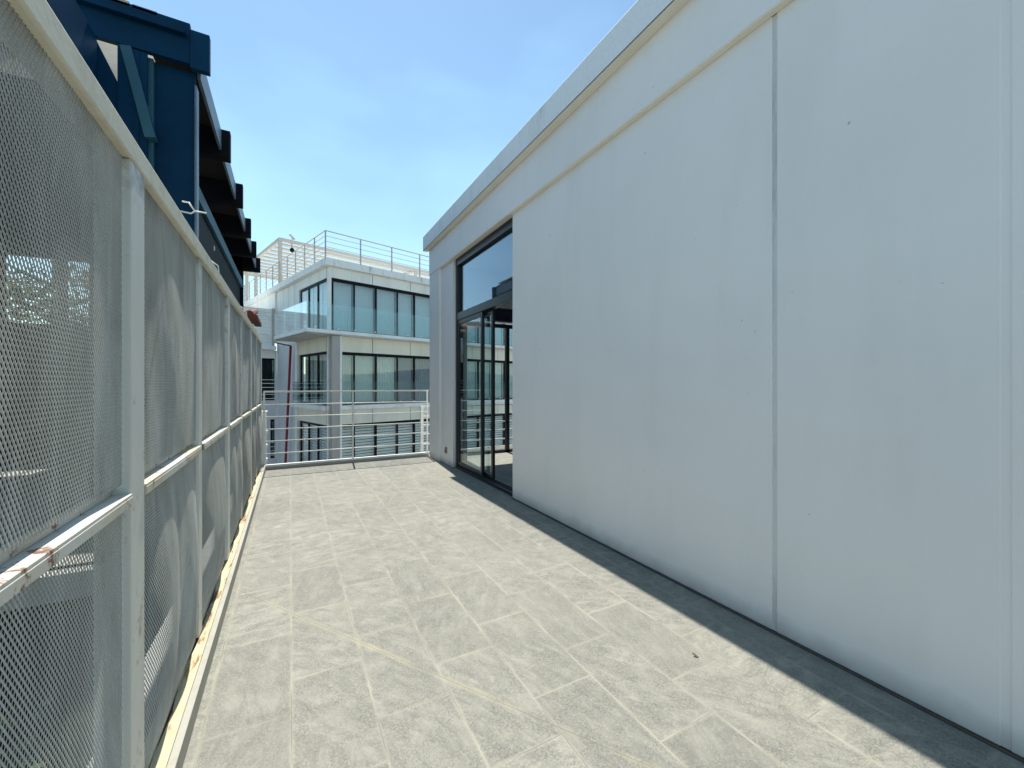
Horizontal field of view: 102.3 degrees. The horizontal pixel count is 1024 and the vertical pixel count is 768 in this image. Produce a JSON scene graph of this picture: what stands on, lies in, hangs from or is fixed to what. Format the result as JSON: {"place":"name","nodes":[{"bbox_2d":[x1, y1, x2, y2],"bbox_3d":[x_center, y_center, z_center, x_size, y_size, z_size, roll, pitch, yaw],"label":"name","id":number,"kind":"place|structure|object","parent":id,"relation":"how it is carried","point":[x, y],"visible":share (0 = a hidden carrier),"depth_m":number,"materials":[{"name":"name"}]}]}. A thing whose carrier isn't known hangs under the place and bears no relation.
{"place":"outdoors","nodes":[
{"label":"outdoors","id":0,"kind":"place"},
{"bbox_2d":[0,0,259,767],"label":"steel pavilion","id":1,"kind":"structure","parent":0,"point":[150,70],"depth_m":3.48,"materials":[{"name":"blue paint"}]},
{"bbox_2d":[6,0,636,373],"label":"sky","id":2,"kind":"structure","parent":0,"point":[368,120],"materials":[{"name":"blue"}]},
{"bbox_2d":[244,257,512,463],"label":"apartment building","id":3,"kind":"structure","parent":0,"point":[339,325],"depth_m":19.22,"materials":[{"name":"paint"}]},
{"bbox_2d":[262,358,274,400],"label":"window","id":4,"kind":"structure","parent":3,"relation":"in","point":[268,383],"depth_m":21.67,"materials":[{"name":"black glass"}]},
{"bbox_2d":[270,419,274,457],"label":"window","id":5,"kind":"structure","parent":3,"relation":"in","point":[272,446],"depth_m":21.81,"materials":[{"name":"black glass"}]},
{"bbox_2d":[300,421,311,461],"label":"window","id":6,"kind":"structure","parent":3,"relation":"in","point":[308,431],"depth_m":19.29,"materials":[{"name":"clear glass"}]},
{"bbox_2d":[300,287,312,327],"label":"window","id":7,"kind":"structure","parent":3,"relation":"in","point":[309,292],"depth_m":18.93,"materials":[{"name":"clear glass"}]},
{"bbox_2d":[300,354,313,402],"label":"window","id":8,"kind":"structure","parent":3,"relation":"in","point":[309,360],"depth_m":19.00,"materials":[{"name":"clear glass"}]},
{"bbox_2d":[309,422,320,460],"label":"window","id":9,"kind":"structure","parent":3,"relation":"in","point":[317,433],"depth_m":18.36,"materials":[{"name":"clear glass"}]},
{"bbox_2d":[309,282,322,328],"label":"window","id":10,"kind":"structure","parent":3,"relation":"in","point":[318,289],"depth_m":18.17,"materials":[{"name":"clear glass"}]},
{"bbox_2d":[309,353,322,402],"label":"window","id":11,"kind":"structure","parent":3,"relation":"in","point":[318,359],"depth_m":18.13,"materials":[{"name":"clear glass"}]},
{"bbox_2d":[318,278,326,328],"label":"window","id":12,"kind":"structure","parent":3,"relation":"in","point":[324,282],"depth_m":17.85,"materials":[{"name":"clear glass"}]},
{"bbox_2d":[318,351,326,404],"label":"window","id":13,"kind":"structure","parent":3,"relation":"in","point":[324,354],"depth_m":17.79,"materials":[{"name":"clear glass"}]},
{"bbox_2d":[318,424,326,459],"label":"window","id":14,"kind":"structure","parent":3,"relation":"in","point":[324,428],"depth_m":17.74,"materials":[{"name":"clear glass"}]},
{"bbox_2d":[244,230,428,301],"bbox_3d":[-6.754,-5.680,27.702,16.722,1.119,14.444,0,0,-45],"label":"roof railing","id":15,"kind":"object","parent":3,"relation":"on","point":[360,249],"visible":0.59,"depth_m":18.96,"materials":[{"name":"white metal"}]},
{"bbox_2d":[244,237,429,301],"bbox_3d":[-9.415,-6.380,30.450,9.250,2.480,16.600,0,0,45],"label":"roof pergola","id":16,"kind":"object","parent":3,"relation":"on","point":[278,241],"visible":0.28,"depth_m":24.77,"materials":[{"name":"beige paint"}]},
{"bbox_2d":[331,278,353,331],"bbox_3d":[-7.243,-3.305,17.514,0.243,2.210,0.960,0,0,45],"label":"window","id":17,"kind":"structure","parent":3,"relation":"in","point":[340,289],"depth_m":17.60,"materials":[{"name":"teal glass"}]},
{"bbox_2d":[342,424,351,458],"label":"window","id":18,"kind":"structure","parent":3,"relation":"in","point":[349,428],"depth_m":17.69,"materials":[{"name":"clear glass"}]},
{"bbox_2d":[342,352,353,404],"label":"window","id":19,"kind":"structure","parent":3,"relation":"in","point":[346,356],"depth_m":17.80,"materials":[{"name":"clear glass"}]},
{"bbox_2d":[352,352,374,404],"bbox_3d":[-6.560,-0.235,18.214,0.988,2.250,0.267,0,0,-45],"label":"window","id":20,"kind":"structure","parent":3,"relation":"in","point":[362,363],"depth_m":18.28,"materials":[{"name":"clear glass"}]},
{"bbox_2d":[353,282,374,333],"bbox_3d":[-6.552,-3.305,18.206,0.988,2.210,0.244,0,0,-45],"label":"window","id":21,"kind":"structure","parent":3,"relation":"in","point":[362,293],"depth_m":18.29,"materials":[{"name":"clear glass"}]},
{"bbox_2d":[354,422,374,457],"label":"window","id":22,"kind":"structure","parent":3,"relation":"in","point":[362,427],"depth_m":18.23,"materials":[{"name":"clear glass"}]},
{"bbox_2d":[374,286,396,335],"bbox_3d":[-5.829,-3.305,18.930,1.083,2.210,0.244,0,0,-45],"label":"window","id":23,"kind":"structure","parent":3,"relation":"in","point":[383,296],"depth_m":19.00,"materials":[{"name":"clear glass"}]},
{"bbox_2d":[374,354,396,403],"bbox_3d":[-5.837,-0.235,18.938,1.083,2.250,0.267,0,0,-45],"label":"window","id":24,"kind":"structure","parent":3,"relation":"in","point":[383,363],"depth_m":19.00,"materials":[{"name":"clear glass"}]},
{"bbox_2d":[374,421,396,455],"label":"window","id":25,"kind":"structure","parent":3,"relation":"in","point":[376,427],"depth_m":18.91,"materials":[{"name":"clear glass"}]},
{"bbox_2d":[396,289,413,336],"bbox_3d":[-5.127,-3.305,19.631,0.898,2.210,0.244,0,0,-45],"label":"window","id":26,"kind":"structure","parent":3,"relation":"in","point":[403,298],"depth_m":19.73,"materials":[{"name":"clear glass"}]},
{"bbox_2d":[396,355,413,402],"bbox_3d":[-5.135,-0.235,19.639,0.898,2.250,0.266,0,0,-45],"label":"window","id":27,"kind":"structure","parent":3,"relation":"in","point":[403,362],"depth_m":19.73,"materials":[{"name":"clear glass"}]},
{"bbox_2d":[396,420,413,453],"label":"window","id":28,"kind":"structure","parent":3,"relation":"in","point":[402,421],"depth_m":19.61,"materials":[{"name":"clear glass"}]},
{"bbox_2d":[412,293,429,338],"bbox_3d":[-4.446,-3.305,20.312,1.053,2.210,0.244,0,0,-45],"label":"window","id":29,"kind":"structure","parent":3,"relation":"in","point":[420,302],"depth_m":20.40,"materials":[{"name":"clear glass"}]},
{"bbox_2d":[413,356,429,401],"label":"window","id":30,"kind":"structure","parent":3,"relation":"in","point":[421,364],"depth_m":20.41,"materials":[{"name":"clear glass"}]},
{"bbox_2d":[413,419,429,452],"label":"window","id":31,"kind":"structure","parent":3,"relation":"in","point":[417,420],"depth_m":20.17,"materials":[{"name":"clear glass"}]},
{"bbox_2d":[467,321,474,342],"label":"window","id":32,"kind":"structure","parent":3,"relation":"in","point":[470,329],"depth_m":22.65,"materials":[{"name":"clear glass"}]},
{"bbox_2d":[467,359,477,400],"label":"window","id":33,"kind":"structure","parent":3,"relation":"in","point":[470,362],"depth_m":22.67,"materials":[{"name":"clear glass"}]},
{"bbox_2d":[467,415,477,447],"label":"window","id":34,"kind":"structure","parent":3,"relation":"in","point":[474,416],"depth_m":22.56,"materials":[{"name":"clear glass"}]},
{"bbox_2d":[476,321,488,343],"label":"window","id":35,"kind":"structure","parent":3,"relation":"in","point":[478,329],"depth_m":23.15,"materials":[{"name":"clear glass"}]},
{"bbox_2d":[476,359,490,399],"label":"window","id":36,"kind":"structure","parent":3,"relation":"in","point":[478,364],"depth_m":23.13,"materials":[{"name":"clear glass"}]},
{"bbox_2d":[477,414,490,447],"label":"window","id":37,"kind":"structure","parent":3,"relation":"in","point":[487,416],"depth_m":23.26,"materials":[{"name":"clear glass"}]},
{"bbox_2d":[490,322,503,345],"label":"window","id":38,"kind":"structure","parent":3,"relation":"in","point":[497,330],"depth_m":24.08,"materials":[{"name":"clear glass"}]},
{"bbox_2d":[490,360,503,399],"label":"window","id":39,"kind":"structure","parent":3,"relation":"in","point":[497,363],"depth_m":24.07,"materials":[{"name":"clear glass"}]},
{"bbox_2d":[495,414,503,445],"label":"window","id":40,"kind":"structure","parent":3,"relation":"in","point":[497,425],"depth_m":24.00,"materials":[{"name":"clear glass"}]},
{"bbox_2d":[502,323,512,345],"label":"window","id":41,"kind":"structure","parent":3,"relation":"in","point":[503,330],"depth_m":24.72,"materials":[{"name":"clear glass"}]},
{"bbox_2d":[502,361,512,398],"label":"window","id":42,"kind":"structure","parent":3,"relation":"in","point":[511,362],"depth_m":24.52,"materials":[{"name":"clear glass"}]},
{"bbox_2d":[503,413,511,444],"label":"window","id":43,"kind":"structure","parent":3,"relation":"in","point":[511,413],"depth_m":24.16,"materials":[{"name":"clear glass"}]},
{"label":"ground","id":44,"kind":"structure","parent":0,"visible":0},
{"bbox_2d":[0,639,91,767],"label":"tree","id":45,"kind":"object","parent":44,"relation":"on","point":[12,749],"visible":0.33,"depth_m":2.05,"materials":[{"name":"green plant"}]},
{"bbox_2d":[6,259,88,325],"bbox_3d":[-12.292,2.006,11.007,3.902,14.635,3.598,0,0,-28],"label":"tree","id":46,"kind":"object","parent":44,"relation":"on","point":[41,297],"visible":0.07,"depth_m":10.47,"materials":[{"name":"green plant"}]},
{"bbox_2d":[244,308,261,326],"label":"tiled outbuilding","id":47,"kind":"structure","parent":44,"relation":"on","point":[253,317],"depth_m":11.56,"materials":[{"name":"tile"}]},
{"bbox_2d":[423,0,1023,757],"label":"white building","id":48,"kind":"structure","parent":44,"relation":"on","point":[745,278],"depth_m":2.14,"materials":[{"name":"white paint"},{"name":"concrete"},{"name":"glass"}]},
{"bbox_2d":[87,495,231,767],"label":"terrace slab","id":49,"kind":"structure","parent":48,"relation":"on","point":[162,652],"depth_m":1.97,"materials":[{"name":"grey concrete"}]},
{"bbox_2d":[144,471,260,767],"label":"kerb base","id":50,"kind":"object","parent":49,"relation":"on","point":[171,710],"depth_m":1.75,"materials":[{"name":"beige concrete"}]},
{"bbox_2d":[0,0,261,767],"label":"fence","id":51,"kind":"object","parent":50,"relation":"on","point":[214,339],"visible":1,"depth_m":1.03,"materials":[{"name":"grey metal"}]},
{"bbox_2d":[179,201,206,213],"bbox_3d":[-1.276,-0.702,1.641,0.094,0.059,0.046,0,0,-28],"label":"wire hook","id":52,"kind":"object","parent":51,"relation":"attached to","point":[194,210],"visible":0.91,"depth_m":1.64,"materials":[{"name":"white paint"}]},
{"bbox_2d":[150,465,263,767],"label":"kerb flange","id":53,"kind":"object","parent":50,"relation":"on","point":[162,754],"visible":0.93,"depth_m":1.81,"materials":[{"name":"beige paint"}]},
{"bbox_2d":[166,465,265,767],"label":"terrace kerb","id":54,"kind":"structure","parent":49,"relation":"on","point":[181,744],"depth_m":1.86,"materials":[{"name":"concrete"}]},
{"bbox_2d":[266,454,428,469],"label":"terrace end kerb","id":55,"kind":"structure","parent":49,"relation":"on","point":[340,462],"depth_m":6.84,"materials":[{"name":"grey concrete"}]},
{"bbox_2d":[263,390,428,466],"bbox_3d":[-2.673,0.691,6.932,2.590,1.166,0.046,0,0,-28],"label":"terrace railing","id":56,"kind":"object","parent":55,"relation":"on","point":[334,460],"visible":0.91,"depth_m":6.90,"materials":[{"name":"white metal"}]},
{"bbox_2d":[183,456,1023,767],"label":"terrace floor","id":57,"kind":"structure","parent":49,"relation":"on","point":[419,612],"depth_m":1.96,"materials":[{"name":"grey tile"}]},
{"bbox_2d":[512,498,1023,762],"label":"wall base joint","id":58,"kind":"object","parent":57,"relation":"on","point":[993,745],"depth_m":1.94,"materials":[{"name":"grey concrete"}]},
{"bbox_2d":[260,411,267,465],"bbox_3d":[-3.946,0.922,6.485,0.175,0.995,0.150,0,0,-28],"label":"stub post","id":59,"kind":"object","parent":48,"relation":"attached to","point":[266,446],"visible":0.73,"depth_m":6.46,"materials":[{"name":"white metal"}]},
{"bbox_2d":[420,404,512,451],"bbox_3d":[0.267,0.895,9.001,4.600,0.950,0.060,0,0,-28],"label":"side railing","id":60,"kind":"object","parent":48,"relation":"on","point":[422,416],"visible":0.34,"depth_m":8.39,"materials":[{"name":"white metal"}]},
{"bbox_2d":[456,217,512,495],"bbox_3d":[-0.341,-0.322,5.595,0.120,3.276,2.137,0,0,-28],"label":"sliding door","id":61,"kind":"structure","parent":48,"relation":"in","point":[487,308],"depth_m":5.66,"materials":[{"name":"black metal"}]}
]}

